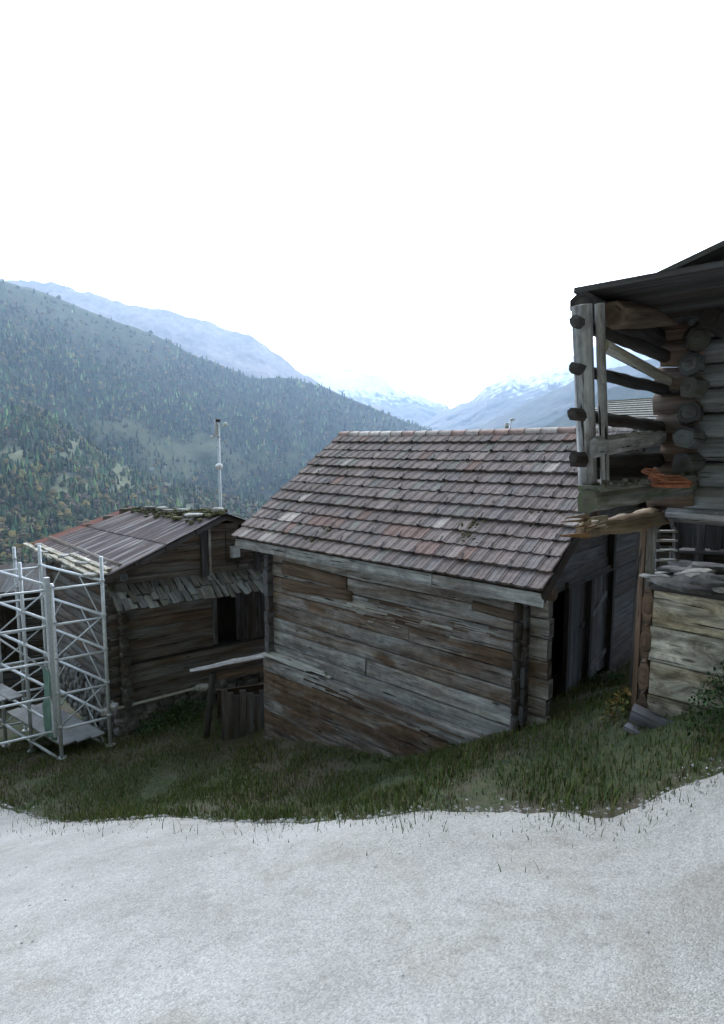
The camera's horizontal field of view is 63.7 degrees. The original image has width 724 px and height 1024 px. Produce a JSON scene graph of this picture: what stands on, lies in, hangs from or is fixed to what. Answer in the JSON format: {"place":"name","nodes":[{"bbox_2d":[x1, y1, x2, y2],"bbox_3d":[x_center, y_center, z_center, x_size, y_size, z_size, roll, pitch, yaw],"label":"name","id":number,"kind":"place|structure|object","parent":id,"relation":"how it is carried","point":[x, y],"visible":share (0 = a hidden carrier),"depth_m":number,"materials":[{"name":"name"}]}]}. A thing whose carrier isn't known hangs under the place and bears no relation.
{"place":"outdoors","nodes":[
{"label":"outdoors","id":0,"kind":"place"},
{"bbox_2d":[0,408,262,563],"bbox_3d":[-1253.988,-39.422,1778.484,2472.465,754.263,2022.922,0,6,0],"label":"wooded spur","id":1,"kind":"structure","parent":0,"point":[117,469],"depth_m":1843.84,"materials":[{"name":"green plant"}]},
{"bbox_2d":[0,400,269,647],"bbox_3d":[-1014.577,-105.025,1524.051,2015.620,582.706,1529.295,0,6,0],"label":"spur wood","id":2,"kind":"object","parent":1,"relation":"on","point":[60,509],"visible":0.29,"depth_m":1652.68,"materials":[{"name":"green plant"}]},
{"bbox_2d":[0,278,381,410],"bbox_3d":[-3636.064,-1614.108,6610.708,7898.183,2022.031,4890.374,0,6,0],"label":"snowy ridge","id":3,"kind":"structure","parent":0,"point":[248,355],"depth_m":6688.07,"materials":[{"name":"white snow"}]},
{"bbox_2d":[0,281,432,499],"bbox_3d":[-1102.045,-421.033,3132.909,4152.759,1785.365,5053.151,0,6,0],"label":"hillside","id":4,"kind":"structure","parent":0,"point":[196,449],"depth_m":3450.89,"materials":[{"name":"green plant"}]},
{"bbox_2d":[0,278,431,500],"bbox_3d":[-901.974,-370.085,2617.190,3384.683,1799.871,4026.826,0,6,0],"label":"wood","id":5,"kind":"object","parent":4,"relation":"on","point":[39,360],"visible":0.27,"depth_m":3351.53,"materials":[{"name":"green plant"}]},
{"bbox_2d":[0,758,723,1023],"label":"path","id":6,"kind":"structure","parent":0,"point":[512,942],"depth_m":4.27,"materials":[{"name":"grey gravel"}]},
{"bbox_2d":[0,654,723,877],"bbox_3d":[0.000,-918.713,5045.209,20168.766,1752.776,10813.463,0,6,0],"label":"ground","id":7,"kind":"structure","parent":0,"point":[468,787],"depth_m":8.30,"materials":[{"name":"green plant"}]},
{"bbox_2d":[0,562,60,709],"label":"shed","id":8,"kind":"structure","parent":7,"relation":"on","point":[10,677],"depth_m":20.81,"materials":[{"name":"brown wood"}]},
{"bbox_2d":[0,609,23,661],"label":"door","id":9,"kind":"structure","parent":8,"relation":"in","point":[7,615],"depth_m":20.54,"materials":[{"name":"brown wood"}]},
{"bbox_2d":[0,545,114,758],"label":"scaffolding","id":10,"kind":"object","parent":7,"relation":"on","point":[70,729],"visible":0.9,"depth_m":13.94,"materials":[{"name":"metal"}]},
{"bbox_2d":[42,666,57,739],"bbox_3d":[-7.151,4.364,13.305,0.461,1.682,0.121,5,8,36],"label":"tarpaulin","id":11,"kind":"object","parent":10,"relation":"hanging from","point":[46,708],"visible":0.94,"depth_m":13.28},
{"bbox_2d":[101,707,106,715],"bbox_3d":[-6.158,4.801,14.025,0.225,0.136,0.223,-3,7,-22],"label":"stone","id":12,"kind":"object","parent":10,"relation":"on","point":[103,711],"visible":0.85,"depth_m":13.93,"materials":[{"name":"grey stone"}]},
{"bbox_2d":[110,702,118,711],"bbox_3d":[-6.032,4.723,14.119,0.209,0.131,0.314,0,6,0],"label":"stone","id":13,"kind":"object","parent":10,"relation":"on","point":[114,706],"visible":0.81,"depth_m":14.07,"materials":[{"name":"grey stone"}]},
{"bbox_2d":[12,506,265,736],"bbox_3d":[-5.933,2.733,17.828,6.615,6.194,8.277,-6,9,-42],"label":"hut","id":14,"kind":"object","parent":7,"relation":"on","point":[183,596],"visible":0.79,"depth_m":15.41,"materials":[{"name":"brown wood"}]},
{"bbox_2d":[58,554,70,557],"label":"stone slab","id":15,"kind":"object","parent":14,"relation":"on","point":[62,555],"depth_m":15.74,"materials":[{"name":"grey stone"}]},
{"bbox_2d":[61,564,71,569],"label":"stone slab","id":16,"kind":"object","parent":14,"relation":"on","point":[64,567],"depth_m":15.12,"materials":[{"name":"grey stone"}]},
{"bbox_2d":[75,561,88,566],"bbox_3d":[-7.087,1.321,14.781,0.362,0.127,0.215,3,7,23],"label":"stone slab","id":17,"kind":"object","parent":14,"relation":"on","point":[81,563],"depth_m":14.71,"materials":[{"name":"grey stone"}]},
{"bbox_2d":[82,572,98,576],"bbox_3d":[-6.436,1.489,13.820,0.380,0.076,0.212,-1,7,-9],"label":"stone slab","id":18,"kind":"object","parent":14,"relation":"on","point":[87,574],"depth_m":13.75,"materials":[{"name":"grey stone"}]},
{"bbox_2d":[117,687,194,709],"bbox_3d":[-5.138,4.705,14.777,2.411,0.248,0.073,-3,7,-27],"label":"wooden pole","id":19,"kind":"object","parent":14,"relation":"on","point":[158,697],"visible":0.63,"depth_m":14.75,"materials":[{"name":"grey wood"}]},
{"bbox_2d":[195,683,208,690],"bbox_3d":[-4.130,4.515,15.014,0.339,0.130,0.233,0,6,0],"label":"stone","id":20,"kind":"object","parent":19,"relation":"on","point":[202,687],"visible":0.92,"depth_m":14.93,"materials":[{"name":"grey stone"}]},
{"bbox_2d":[156,506,166,509],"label":"stone slab","id":21,"kind":"object","parent":14,"relation":"on","point":[160,508],"depth_m":17.85,"materials":[{"name":"grey stone"}]},
{"bbox_2d":[162,509,173,512],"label":"stone slab","id":22,"kind":"object","parent":14,"relation":"on","point":[166,510],"depth_m":17.25,"materials":[{"name":"grey stone"}]},
{"bbox_2d":[177,508,187,512],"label":"stone slab","id":23,"kind":"object","parent":14,"relation":"on","point":[181,510],"depth_m":16.70,"materials":[{"name":"grey stone"}]},
{"bbox_2d":[184,513,202,516],"bbox_3d":[-4.383,0.069,15.760,0.774,0.079,0.421,-4,8,-32],"label":"stone slab","id":24,"kind":"object","parent":14,"relation":"on","point":[193,515],"depth_m":15.56,"materials":[{"name":"grey stone"}]},
{"bbox_2d":[211,507,223,512],"bbox_3d":[-3.796,-0.055,15.381,0.303,0.120,0.280,0,6,0],"label":"stone slab","id":25,"kind":"object","parent":14,"relation":"on","point":[213,510],"depth_m":15.25,"materials":[{"name":"grey stone"}]},
{"bbox_2d":[225,532,242,566],"bbox_3d":[-3.427,1.025,15.762,0.492,1.004,0.210,-5,8,-40],"label":"meter box","id":26,"kind":"object","parent":14,"relation":"attached to","point":[234,552],"visible":0.92,"depth_m":15.71,"materials":[{"name":"metal"}]},
{"bbox_2d":[217,593,257,638],"bbox_3d":[-3.603,2.660,16.649,2.600,1.874,0.040,-6,9,-42],"label":"door","id":27,"kind":"structure","parent":14,"relation":"in","point":[226,606],"depth_m":16.45,"materials":[{"name":"brown wood"}]},
{"bbox_2d":[134,697,205,736],"bbox_3d":[-4.761,5.138,14.712,1.865,0.925,1.851,0,6,0],"label":"weed bush","id":28,"kind":"object","parent":7,"relation":"on","point":[173,715],"visible":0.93,"depth_m":14.61,"materials":[{"name":"green plant"}]},
{"bbox_2d":[210,419,226,506],"bbox_3d":[-4.510,1.377,18.677,0.558,8.625,0.337,0,6,0],"label":"camera mast","id":29,"kind":"object","parent":7,"relation":"on","point":[218,466],"visible":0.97,"depth_m":18.32,"materials":[{"name":"metal"}]},
{"bbox_2d":[190,652,264,740],"bbox_3d":[-3.023,4.424,14.205,1.934,2.013,1.664,0,6,0],"label":"wooden landing","id":30,"kind":"object","parent":7,"relation":"on","point":[239,708],"visible":0.79,"depth_m":13.44,"materials":[{"name":"grey wood"}]},
{"bbox_2d":[232,426,676,756],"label":"log barn","id":31,"kind":"structure","parent":7,"relation":"on","point":[424,590],"depth_m":10.60,"materials":[{"name":"wood"}]},
{"bbox_2d":[561,572,608,690],"bbox_3d":[4.017,2.094,10.348,0.103,1.923,1.911,6,9,42],"label":"door","id":32,"kind":"structure","parent":31,"relation":"in","point":[579,593],"depth_m":10.30,"materials":[{"name":"grey wood"}]},
{"bbox_2d":[579,670,626,685],"bbox_3d":[4.185,2.962,10.347,0.934,0.423,0.921,0,6,0],"label":"weed bush","id":33,"kind":"object","parent":7,"relation":"on","point":[607,675],"visible":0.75,"depth_m":10.24,"materials":[{"name":"green plant"}]},
{"bbox_2d":[598,685,632,720],"bbox_3d":[3.319,2.449,7.408,0.535,0.520,0.564,-4,8,-32],"label":"dry plant","id":34,"kind":"object","parent":7,"relation":"on","point":[621,700],"visible":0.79,"depth_m":7.43,"materials":[{"name":"green plant"}]},
{"bbox_2d":[558,240,723,709],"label":"log barn","id":35,"kind":"structure","parent":7,"relation":"on","point":[672,317],"depth_m":6.24,"materials":[{"name":"brown wood"}]},
{"bbox_2d":[641,468,667,480],"bbox_3d":[2.899,-0.372,5.798,0.182,0.130,0.224,-3,7,-25],"label":"roof tile","id":36,"kind":"object","parent":35,"relation":"on","point":[654,474],"visible":1,"depth_m":5.75,"materials":[{"name":"ceramic"}]},
{"bbox_2d":[648,475,692,487],"bbox_3d":[3.119,-0.311,5.914,0.435,0.124,0.240,1,7,9],"label":"roof tile","id":37,"kind":"object","parent":35,"relation":"on","point":[677,481],"visible":0.78,"depth_m":5.84,"materials":[{"name":"ceramic"}]},
{"bbox_2d":[595,398,710,558],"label":"house","id":38,"kind":"structure","parent":7,"relation":"on","point":[640,408],"depth_m":21.88,"materials":[{"name":"wood"}]},
{"bbox_2d":[623,573,723,734],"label":"woodshed","id":39,"kind":"object","parent":7,"relation":"on","point":[681,647],"visible":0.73,"depth_m":6.56,"materials":[{"name":"brown wood"}]},
{"bbox_2d":[639,573,670,578],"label":"stone slab","id":40,"kind":"structure","parent":39,"relation":"on","point":[647,575],"depth_m":6.78,"materials":[{"name":"grey stone"}]},
{"bbox_2d":[655,571,670,574],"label":"stone slab","id":41,"kind":"structure","parent":39,"relation":"on","point":[661,572],"depth_m":7.33,"materials":[{"name":"grey stone"}]},
{"bbox_2d":[655,529,678,571],"bbox_3d":[4.002,1.003,7.662,0.313,1.530,0.565,2,7,16],"label":"ladder","id":42,"kind":"object","parent":39,"relation":"on","point":[674,540],"visible":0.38,"depth_m":7.71,"materials":[{"name":"grey wood"}]},
{"bbox_2d":[657,565,690,572],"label":"stone slab","id":43,"kind":"structure","parent":39,"relation":"on","point":[671,568],"depth_m":7.17,"materials":[{"name":"grey stone"}]},
{"bbox_2d":[647,577,711,594],"bbox_3d":[3.471,0.810,6.433,0.593,0.118,0.364,1,7,8],"label":"stone slab","id":44,"kind":"object","parent":39,"relation":"on","point":[676,584],"depth_m":6.35,"materials":[{"name":"grey stone"}]},
{"bbox_2d":[667,560,693,566],"bbox_3d":[4.306,0.693,7.599,0.630,0.092,0.317,0,6,0],"label":"stone slab","id":45,"kind":"object","parent":39,"relation":"on","point":[684,563],"depth_m":7.59,"materials":[{"name":"grey stone"}]},
{"bbox_2d":[672,571,715,577],"bbox_3d":[3.808,0.783,6.737,0.550,0.130,0.346,-4,7,-29],"label":"stone slab","id":46,"kind":"object","parent":39,"relation":"on","point":[701,575],"depth_m":6.79,"materials":[{"name":"grey stone"}]},
{"bbox_2d":[673,568,714,576],"bbox_3d":[3.947,0.730,6.955,0.498,0.107,0.319,-3,7,-26],"label":"stone slab","id":47,"kind":"object","parent":46,"relation":"on","point":[707,570],"depth_m":6.92,"materials":[{"name":"grey stone"}]},
{"bbox_2d":[679,577,723,586],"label":"stone slab","id":48,"kind":"object","parent":39,"relation":"on","point":[704,582],"depth_m":6.12,"materials":[{"name":"grey stone"}]},
{"bbox_2d":[692,561,723,573],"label":"stone slab","id":49,"kind":"object","parent":39,"relation":"on","point":[718,568],"depth_m":7.07,"materials":[{"name":"grey stone"}]},
{"bbox_2d":[706,574,723,580],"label":"stone slab","id":50,"kind":"structure","parent":39,"relation":"on","point":[718,577],"depth_m":6.41,"materials":[{"name":"grey stone"}]},
{"bbox_2d":[713,586,723,592],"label":"stone slab","id":51,"kind":"structure","parent":39,"relation":"on","point":[719,589],"depth_m":6.03,"materials":[{"name":"grey stone"}]},
{"bbox_2d":[685,660,723,742],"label":"weed bush","id":52,"kind":"object","parent":7,"relation":"on","point":[708,695],"visible":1,"depth_m":6.00,"materials":[{"name":"green plant"}]},
{"bbox_2d":[0,0,723,408],"label":"sky","id":53,"kind":"structure","parent":0,"point":[418,195],"materials":[{"name":"white"}]},
{"bbox_2d":[303,368,448,425],"bbox_3d":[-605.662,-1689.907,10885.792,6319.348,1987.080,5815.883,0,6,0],"label":"mountain","id":54,"kind":"structure","parent":0,"point":[384,393],"depth_m":10434.02,"materials":[{"name":"white snow"}]},
{"bbox_2d":[505,418,514,428],"bbox_3d":[6.018,0.097,24.166,0.406,7.901,0.190,0,6,0],"label":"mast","id":55,"kind":"object","parent":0,"point":[507,424],"visible":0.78,"depth_m":23.71,"materials":[{"name":"metal"}]},
{"bbox_2d":[421,344,651,429],"bbox_3d":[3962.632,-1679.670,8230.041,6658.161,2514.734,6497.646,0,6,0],"label":"mountain","id":56,"kind":"structure","parent":0,"point":[508,393],"depth_m":8180.28,"materials":[{"name":"snow"}]},
{"bbox_2d":[464,359,659,429],"bbox_3d":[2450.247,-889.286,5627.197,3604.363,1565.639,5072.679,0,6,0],"label":"hillside","id":57,"kind":"structure","parent":0,"point":[549,407],"depth_m":5608.54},
{"bbox_2d":[540,367,669,427],"bbox_3d":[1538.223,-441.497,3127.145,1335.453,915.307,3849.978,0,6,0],"label":"hillside","id":58,"kind":"structure","parent":0,"point":[619,392],"depth_m":3425.90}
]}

